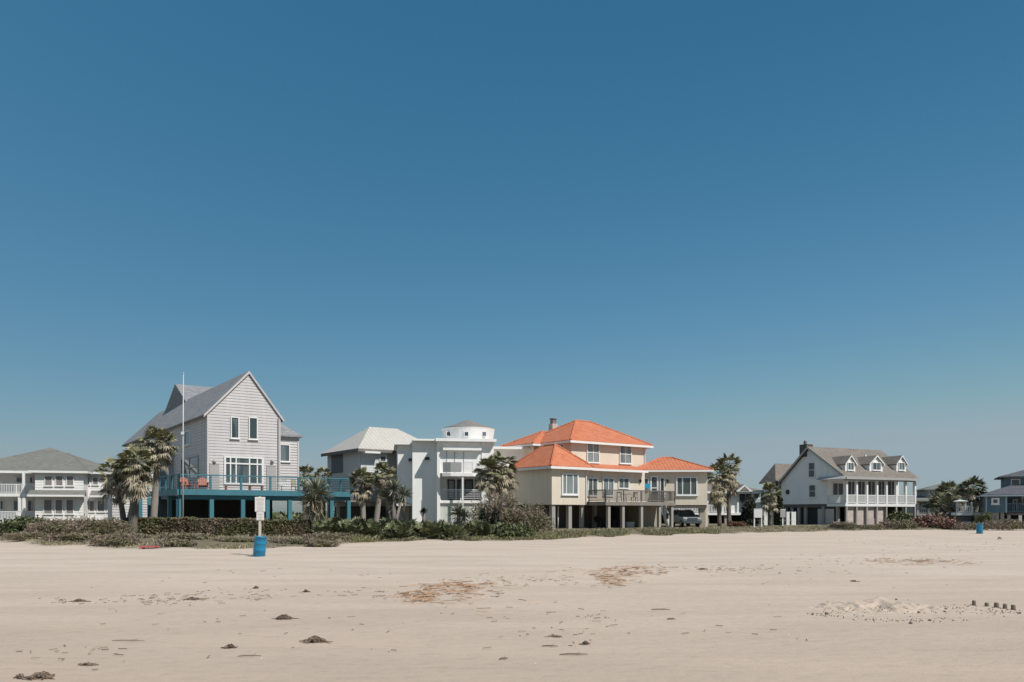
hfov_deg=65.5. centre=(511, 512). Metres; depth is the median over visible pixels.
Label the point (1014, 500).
door
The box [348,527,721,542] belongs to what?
dune grass
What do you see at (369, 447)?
metal roof house
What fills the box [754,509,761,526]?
notice board
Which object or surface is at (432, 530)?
palmetto
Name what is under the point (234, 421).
window
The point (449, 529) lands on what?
palmetto
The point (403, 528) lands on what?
palmetto
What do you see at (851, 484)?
porch window
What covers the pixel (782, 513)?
notice board
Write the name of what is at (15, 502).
window
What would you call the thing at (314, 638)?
seaweed clump
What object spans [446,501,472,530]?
yucca
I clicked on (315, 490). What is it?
yucca
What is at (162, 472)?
door
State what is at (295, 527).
hedge
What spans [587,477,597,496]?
glass door
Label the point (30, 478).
window
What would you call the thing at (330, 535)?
dune scrub
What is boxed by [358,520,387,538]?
palmetto
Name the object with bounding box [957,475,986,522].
palm tree
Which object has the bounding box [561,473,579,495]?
window
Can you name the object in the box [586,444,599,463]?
window
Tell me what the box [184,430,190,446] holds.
window
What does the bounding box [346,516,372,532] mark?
palmetto
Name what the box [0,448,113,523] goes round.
porch house
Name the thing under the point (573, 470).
tile roof house
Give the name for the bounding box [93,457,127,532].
palm tree
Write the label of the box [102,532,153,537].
dune scrub
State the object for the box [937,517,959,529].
bush
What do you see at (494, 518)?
bush
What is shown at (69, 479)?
window
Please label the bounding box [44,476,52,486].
window
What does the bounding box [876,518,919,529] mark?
dune scrub
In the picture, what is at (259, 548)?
litter barrel
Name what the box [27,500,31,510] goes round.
window
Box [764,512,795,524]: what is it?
slat fence
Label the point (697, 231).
sky
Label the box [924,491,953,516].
palm tree
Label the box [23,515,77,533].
dry bush
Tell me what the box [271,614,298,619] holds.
seaweed clump
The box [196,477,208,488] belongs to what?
adirondack chair
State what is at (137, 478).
palm tree
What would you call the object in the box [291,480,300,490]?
deck chair
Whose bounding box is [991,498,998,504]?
window
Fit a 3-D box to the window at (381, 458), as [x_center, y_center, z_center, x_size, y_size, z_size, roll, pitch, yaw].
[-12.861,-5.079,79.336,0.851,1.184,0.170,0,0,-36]
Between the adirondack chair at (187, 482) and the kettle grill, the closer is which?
the adirondack chair at (187, 482)
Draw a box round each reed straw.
[375,573,540,611]
[537,564,669,587]
[862,557,981,565]
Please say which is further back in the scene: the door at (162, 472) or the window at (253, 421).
the door at (162, 472)
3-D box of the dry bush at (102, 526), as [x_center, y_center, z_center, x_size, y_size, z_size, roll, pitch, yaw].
[-23.185,0.753,44.957,4.242,1.486,2.589,0,0,0]
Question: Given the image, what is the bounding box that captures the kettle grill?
[594,516,601,527]
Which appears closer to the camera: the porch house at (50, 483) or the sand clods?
the sand clods
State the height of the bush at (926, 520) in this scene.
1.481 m
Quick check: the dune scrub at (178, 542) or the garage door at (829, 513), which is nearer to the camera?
the dune scrub at (178, 542)
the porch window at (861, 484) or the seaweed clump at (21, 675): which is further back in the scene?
the porch window at (861, 484)
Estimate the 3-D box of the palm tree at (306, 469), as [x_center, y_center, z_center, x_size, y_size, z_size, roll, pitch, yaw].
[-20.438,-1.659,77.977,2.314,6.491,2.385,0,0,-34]
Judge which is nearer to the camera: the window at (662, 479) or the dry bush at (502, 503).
the dry bush at (502, 503)
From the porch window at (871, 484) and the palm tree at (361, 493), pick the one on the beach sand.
the palm tree at (361, 493)
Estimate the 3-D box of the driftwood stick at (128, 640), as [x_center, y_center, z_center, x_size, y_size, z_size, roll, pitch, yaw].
[-4.931,1.637,10.236,0.410,0.023,0.069,0,0,-9]
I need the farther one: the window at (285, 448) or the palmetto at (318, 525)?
the window at (285, 448)
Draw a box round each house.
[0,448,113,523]
[108,371,352,528]
[318,427,416,522]
[394,420,539,523]
[496,418,713,528]
[661,479,763,523]
[759,440,920,524]
[903,483,977,518]
[977,470,1023,528]
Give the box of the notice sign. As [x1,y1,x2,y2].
[255,496,264,535]
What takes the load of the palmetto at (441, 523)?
on the beach sand
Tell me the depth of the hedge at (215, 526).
46.03 m
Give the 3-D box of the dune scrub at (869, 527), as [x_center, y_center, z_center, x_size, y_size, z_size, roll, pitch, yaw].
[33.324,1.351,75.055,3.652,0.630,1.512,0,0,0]
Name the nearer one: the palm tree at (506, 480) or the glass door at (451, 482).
the palm tree at (506, 480)
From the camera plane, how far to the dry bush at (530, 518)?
53.44 m
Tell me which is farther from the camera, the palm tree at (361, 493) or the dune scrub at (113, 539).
the palm tree at (361, 493)
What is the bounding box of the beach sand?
[0,513,1023,681]
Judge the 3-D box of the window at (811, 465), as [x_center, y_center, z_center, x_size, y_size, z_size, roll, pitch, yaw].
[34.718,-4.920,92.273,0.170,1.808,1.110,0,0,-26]
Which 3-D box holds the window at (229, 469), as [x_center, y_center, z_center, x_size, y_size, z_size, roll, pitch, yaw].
[-20.021,-3.135,59.473,2.911,2.090,0.130,0,0,-36]
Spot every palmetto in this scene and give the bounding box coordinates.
[305,519,334,534]
[324,514,343,531]
[331,518,363,535]
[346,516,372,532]
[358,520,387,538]
[379,517,393,534]
[385,518,421,539]
[409,518,425,536]
[412,520,442,538]
[429,518,456,535]
[435,521,472,539]
[455,519,479,536]
[469,520,497,536]
[493,522,508,533]
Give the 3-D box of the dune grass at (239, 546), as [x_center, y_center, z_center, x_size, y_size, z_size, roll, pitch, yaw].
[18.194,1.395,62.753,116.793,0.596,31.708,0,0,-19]
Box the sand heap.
[802,597,945,614]
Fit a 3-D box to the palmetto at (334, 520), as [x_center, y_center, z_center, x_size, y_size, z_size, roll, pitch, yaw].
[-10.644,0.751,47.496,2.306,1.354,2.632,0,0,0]
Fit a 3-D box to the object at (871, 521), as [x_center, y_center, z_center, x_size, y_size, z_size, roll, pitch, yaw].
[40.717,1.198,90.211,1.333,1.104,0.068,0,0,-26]
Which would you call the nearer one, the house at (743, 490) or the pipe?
the pipe
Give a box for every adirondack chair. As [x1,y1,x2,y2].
[180,477,194,488]
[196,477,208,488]
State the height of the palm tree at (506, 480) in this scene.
6.558 m
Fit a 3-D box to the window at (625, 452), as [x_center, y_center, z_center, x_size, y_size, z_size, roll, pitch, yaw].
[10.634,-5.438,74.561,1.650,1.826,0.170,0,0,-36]
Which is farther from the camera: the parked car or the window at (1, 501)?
the window at (1, 501)
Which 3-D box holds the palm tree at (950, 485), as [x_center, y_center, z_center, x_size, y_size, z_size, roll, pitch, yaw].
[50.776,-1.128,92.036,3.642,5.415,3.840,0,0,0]
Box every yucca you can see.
[293,475,336,533]
[375,475,412,529]
[419,508,426,521]
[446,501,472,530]
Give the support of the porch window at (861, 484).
in the porch gable house at (823, 485)
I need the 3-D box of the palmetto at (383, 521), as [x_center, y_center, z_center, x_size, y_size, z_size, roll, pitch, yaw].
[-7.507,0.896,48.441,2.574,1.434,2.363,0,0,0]
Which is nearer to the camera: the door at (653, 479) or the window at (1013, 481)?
the door at (653, 479)
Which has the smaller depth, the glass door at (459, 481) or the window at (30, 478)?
the glass door at (459, 481)
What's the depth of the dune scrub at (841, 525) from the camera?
73.72 m
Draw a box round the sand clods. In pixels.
[769,599,1020,623]
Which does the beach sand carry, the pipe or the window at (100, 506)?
the pipe
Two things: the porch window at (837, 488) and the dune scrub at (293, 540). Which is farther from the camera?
the porch window at (837, 488)
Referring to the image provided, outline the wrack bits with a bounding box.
[16,540,1001,669]
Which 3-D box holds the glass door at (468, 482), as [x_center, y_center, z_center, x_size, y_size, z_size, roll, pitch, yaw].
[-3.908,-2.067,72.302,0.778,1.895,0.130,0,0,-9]
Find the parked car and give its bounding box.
[673,509,701,526]
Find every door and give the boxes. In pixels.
[160,467,169,488]
[448,479,454,499]
[457,479,461,499]
[465,479,472,499]
[475,479,478,499]
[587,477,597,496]
[602,477,613,496]
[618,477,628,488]
[650,476,657,499]
[818,509,833,524]
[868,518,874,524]
[1013,499,1016,510]
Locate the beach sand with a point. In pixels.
(428, 641)
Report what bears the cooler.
on the beach sand
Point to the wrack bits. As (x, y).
(503, 580)
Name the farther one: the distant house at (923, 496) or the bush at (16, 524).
the distant house at (923, 496)
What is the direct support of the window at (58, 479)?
in the porch house at (50, 483)
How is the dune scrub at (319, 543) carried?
on the beach sand
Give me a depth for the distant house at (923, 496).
123.45 m
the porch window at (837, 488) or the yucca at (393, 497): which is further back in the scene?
the porch window at (837, 488)
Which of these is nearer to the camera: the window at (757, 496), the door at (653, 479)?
the door at (653, 479)
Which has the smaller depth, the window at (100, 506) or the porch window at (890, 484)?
the window at (100, 506)
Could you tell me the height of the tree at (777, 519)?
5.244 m
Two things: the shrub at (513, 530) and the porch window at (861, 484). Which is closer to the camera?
the shrub at (513, 530)
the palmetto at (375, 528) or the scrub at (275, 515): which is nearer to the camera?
the palmetto at (375, 528)
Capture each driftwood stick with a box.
[112,639,144,640]
[559,652,584,654]
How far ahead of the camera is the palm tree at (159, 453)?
47.75 m
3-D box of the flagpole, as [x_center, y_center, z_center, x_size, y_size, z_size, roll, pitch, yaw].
[-21.782,-3.862,52.727,0.190,10.849,0.170,0,0,0]
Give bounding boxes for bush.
[0,515,49,534]
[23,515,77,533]
[38,532,99,541]
[63,513,136,534]
[463,490,536,528]
[478,504,489,524]
[489,507,500,527]
[508,502,557,531]
[727,521,746,526]
[741,492,759,525]
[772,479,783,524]
[886,510,913,523]
[911,514,948,527]
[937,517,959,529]
[973,510,993,528]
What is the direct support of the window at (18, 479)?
in the porch house at (50, 483)
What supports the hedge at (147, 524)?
on the beach sand
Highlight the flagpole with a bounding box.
[181,372,183,516]
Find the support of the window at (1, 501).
in the porch house at (50, 483)
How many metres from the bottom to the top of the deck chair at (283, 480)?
0.950 m
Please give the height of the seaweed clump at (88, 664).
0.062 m
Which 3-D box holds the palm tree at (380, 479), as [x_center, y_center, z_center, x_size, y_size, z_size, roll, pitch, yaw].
[-9.217,-1.054,57.000,1.979,5.313,2.158,0,0,43]
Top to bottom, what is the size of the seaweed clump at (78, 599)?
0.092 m
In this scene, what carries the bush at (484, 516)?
on the beach sand
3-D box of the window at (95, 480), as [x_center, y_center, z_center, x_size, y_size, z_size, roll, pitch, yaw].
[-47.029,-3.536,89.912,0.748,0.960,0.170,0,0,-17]
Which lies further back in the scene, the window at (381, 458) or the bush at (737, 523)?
the window at (381, 458)
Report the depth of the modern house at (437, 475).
71.14 m
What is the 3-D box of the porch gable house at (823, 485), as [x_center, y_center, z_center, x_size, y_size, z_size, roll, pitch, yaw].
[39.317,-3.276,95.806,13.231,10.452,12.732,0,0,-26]
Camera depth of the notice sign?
30.58 m
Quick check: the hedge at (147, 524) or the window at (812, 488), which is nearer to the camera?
the hedge at (147, 524)
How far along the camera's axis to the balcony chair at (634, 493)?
72.10 m
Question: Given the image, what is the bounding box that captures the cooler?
[625,522,634,526]
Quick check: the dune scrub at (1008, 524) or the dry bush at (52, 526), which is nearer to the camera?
the dry bush at (52, 526)
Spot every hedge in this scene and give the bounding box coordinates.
[124,516,197,535]
[188,517,267,535]
[264,519,310,535]
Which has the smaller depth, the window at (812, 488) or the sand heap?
the sand heap
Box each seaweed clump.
[13,673,24,677]
[17,671,54,679]
[69,598,90,601]
[78,662,98,665]
[184,597,205,599]
[221,643,237,647]
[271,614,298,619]
[299,635,332,642]
[544,634,561,636]
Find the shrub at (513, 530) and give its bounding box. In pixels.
[496,523,537,537]
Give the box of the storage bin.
[610,520,619,526]
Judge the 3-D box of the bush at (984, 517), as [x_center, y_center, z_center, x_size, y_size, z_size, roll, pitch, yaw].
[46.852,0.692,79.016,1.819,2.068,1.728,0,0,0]
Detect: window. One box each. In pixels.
[0,500,3,509]
[13,500,17,510]
[16,477,21,482]
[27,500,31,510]
[28,477,33,483]
[43,499,52,514]
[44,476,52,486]
[54,499,63,514]
[55,476,63,486]
[65,499,74,514]
[66,476,74,486]
[88,500,94,512]
[92,477,98,485]
[96,500,105,512]
[181,455,198,478]
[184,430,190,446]
[224,456,263,484]
[230,416,239,439]
[248,417,257,439]
[281,444,290,462]
[379,456,385,462]
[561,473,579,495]
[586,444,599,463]
[619,446,632,464]
[660,477,664,497]
[676,477,697,495]
[739,494,750,502]
[754,494,760,498]
[808,462,815,477]
[809,484,816,497]
[832,483,843,495]
[848,481,854,501]
[858,481,864,494]
[868,481,874,502]
[878,481,883,494]
[888,481,893,494]
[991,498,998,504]
[1011,479,1019,484]
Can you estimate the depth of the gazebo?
85.75 m
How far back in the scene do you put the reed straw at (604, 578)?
21.14 m
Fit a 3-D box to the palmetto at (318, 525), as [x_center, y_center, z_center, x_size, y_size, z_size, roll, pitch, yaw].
[-10.992,0.880,46.088,2.046,1.227,2.512,0,0,0]
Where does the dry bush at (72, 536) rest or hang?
on the beach sand
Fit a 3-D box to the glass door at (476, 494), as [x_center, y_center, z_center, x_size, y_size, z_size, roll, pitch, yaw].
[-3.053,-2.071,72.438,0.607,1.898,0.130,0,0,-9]
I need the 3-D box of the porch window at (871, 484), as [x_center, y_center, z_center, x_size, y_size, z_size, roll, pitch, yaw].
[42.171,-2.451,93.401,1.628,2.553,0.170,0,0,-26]
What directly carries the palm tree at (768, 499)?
on the beach sand
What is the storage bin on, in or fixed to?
on the beach sand
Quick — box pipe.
[557,506,558,528]
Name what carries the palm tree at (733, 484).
on the beach sand
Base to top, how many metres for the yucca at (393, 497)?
4.034 m
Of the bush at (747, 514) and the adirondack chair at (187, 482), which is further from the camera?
the bush at (747, 514)
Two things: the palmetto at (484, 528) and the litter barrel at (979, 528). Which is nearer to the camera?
the palmetto at (484, 528)
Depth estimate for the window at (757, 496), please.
101.73 m
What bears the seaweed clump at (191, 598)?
on the beach sand
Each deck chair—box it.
[278,479,287,490]
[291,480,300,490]
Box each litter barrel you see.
[253,536,266,556]
[976,523,982,533]
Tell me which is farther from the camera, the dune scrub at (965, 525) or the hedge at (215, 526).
the dune scrub at (965, 525)
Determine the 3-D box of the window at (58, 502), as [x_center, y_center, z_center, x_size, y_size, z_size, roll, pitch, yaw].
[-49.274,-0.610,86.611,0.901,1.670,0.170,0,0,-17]
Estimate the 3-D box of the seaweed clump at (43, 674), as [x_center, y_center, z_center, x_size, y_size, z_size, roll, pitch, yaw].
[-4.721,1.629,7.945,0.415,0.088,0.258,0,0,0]
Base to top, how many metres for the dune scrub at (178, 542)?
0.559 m
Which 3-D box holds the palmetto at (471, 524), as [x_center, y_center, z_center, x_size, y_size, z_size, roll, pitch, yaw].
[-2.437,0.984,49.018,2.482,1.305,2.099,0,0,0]
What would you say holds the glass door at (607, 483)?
in the tile roof house at (573, 470)
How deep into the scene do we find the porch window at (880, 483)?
94.10 m
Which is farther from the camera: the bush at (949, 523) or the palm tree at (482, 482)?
the bush at (949, 523)
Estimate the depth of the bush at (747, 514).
81.61 m
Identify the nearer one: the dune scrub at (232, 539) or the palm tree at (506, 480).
the dune scrub at (232, 539)
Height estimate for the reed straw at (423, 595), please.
0.087 m
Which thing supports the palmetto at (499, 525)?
on the beach sand
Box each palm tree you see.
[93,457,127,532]
[112,443,156,533]
[136,424,180,531]
[299,464,313,519]
[314,466,333,522]
[347,466,375,519]
[372,461,396,522]
[472,455,503,503]
[486,451,519,497]
[707,462,730,526]
[716,453,741,525]
[759,482,781,525]
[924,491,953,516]
[934,480,963,519]
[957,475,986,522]
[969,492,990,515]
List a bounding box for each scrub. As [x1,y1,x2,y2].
[0,530,54,540]
[87,533,142,545]
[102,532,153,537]
[153,531,214,539]
[156,537,198,546]
[208,536,253,541]
[267,537,320,543]
[272,508,999,519]
[301,531,354,540]
[303,539,340,546]
[827,521,859,528]
[853,524,885,529]
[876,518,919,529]
[954,521,989,529]
[982,519,1023,530]
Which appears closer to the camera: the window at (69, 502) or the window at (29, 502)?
the window at (69, 502)
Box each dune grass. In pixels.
[0,524,1007,548]
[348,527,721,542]
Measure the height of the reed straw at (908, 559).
0.077 m
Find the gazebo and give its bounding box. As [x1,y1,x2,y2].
[951,500,984,522]
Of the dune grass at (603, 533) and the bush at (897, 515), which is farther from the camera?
the bush at (897, 515)
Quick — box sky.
[0,0,1023,512]
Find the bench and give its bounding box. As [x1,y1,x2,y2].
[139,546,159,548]
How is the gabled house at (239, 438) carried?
on the beach sand
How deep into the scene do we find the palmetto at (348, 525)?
46.23 m
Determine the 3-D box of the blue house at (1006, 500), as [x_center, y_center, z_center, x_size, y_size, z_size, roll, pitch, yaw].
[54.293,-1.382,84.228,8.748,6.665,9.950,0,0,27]
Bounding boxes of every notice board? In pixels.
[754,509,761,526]
[780,509,785,525]
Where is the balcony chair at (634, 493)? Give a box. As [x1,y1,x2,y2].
[632,492,637,501]
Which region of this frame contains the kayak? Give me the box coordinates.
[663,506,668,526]
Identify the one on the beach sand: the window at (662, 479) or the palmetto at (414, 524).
the palmetto at (414, 524)
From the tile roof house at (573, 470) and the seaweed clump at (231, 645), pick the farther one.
the tile roof house at (573, 470)
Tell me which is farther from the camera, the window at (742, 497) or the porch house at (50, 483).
the window at (742, 497)
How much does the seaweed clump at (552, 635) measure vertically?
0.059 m
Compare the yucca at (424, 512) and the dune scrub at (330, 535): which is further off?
the yucca at (424, 512)
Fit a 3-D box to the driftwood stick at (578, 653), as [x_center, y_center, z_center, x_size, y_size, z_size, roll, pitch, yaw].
[0.708,1.620,9.155,0.322,0.025,0.072,0,0,-14]
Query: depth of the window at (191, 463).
61.56 m
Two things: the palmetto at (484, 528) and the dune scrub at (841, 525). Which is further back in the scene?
the dune scrub at (841, 525)
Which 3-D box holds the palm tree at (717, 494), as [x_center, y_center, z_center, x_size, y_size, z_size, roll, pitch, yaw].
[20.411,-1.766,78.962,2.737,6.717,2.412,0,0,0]
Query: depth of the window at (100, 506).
90.08 m
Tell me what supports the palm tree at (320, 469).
on the beach sand
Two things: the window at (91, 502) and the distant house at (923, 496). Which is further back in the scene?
the distant house at (923, 496)
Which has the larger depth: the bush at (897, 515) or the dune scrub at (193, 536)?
the bush at (897, 515)
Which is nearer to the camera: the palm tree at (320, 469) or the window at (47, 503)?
the palm tree at (320, 469)

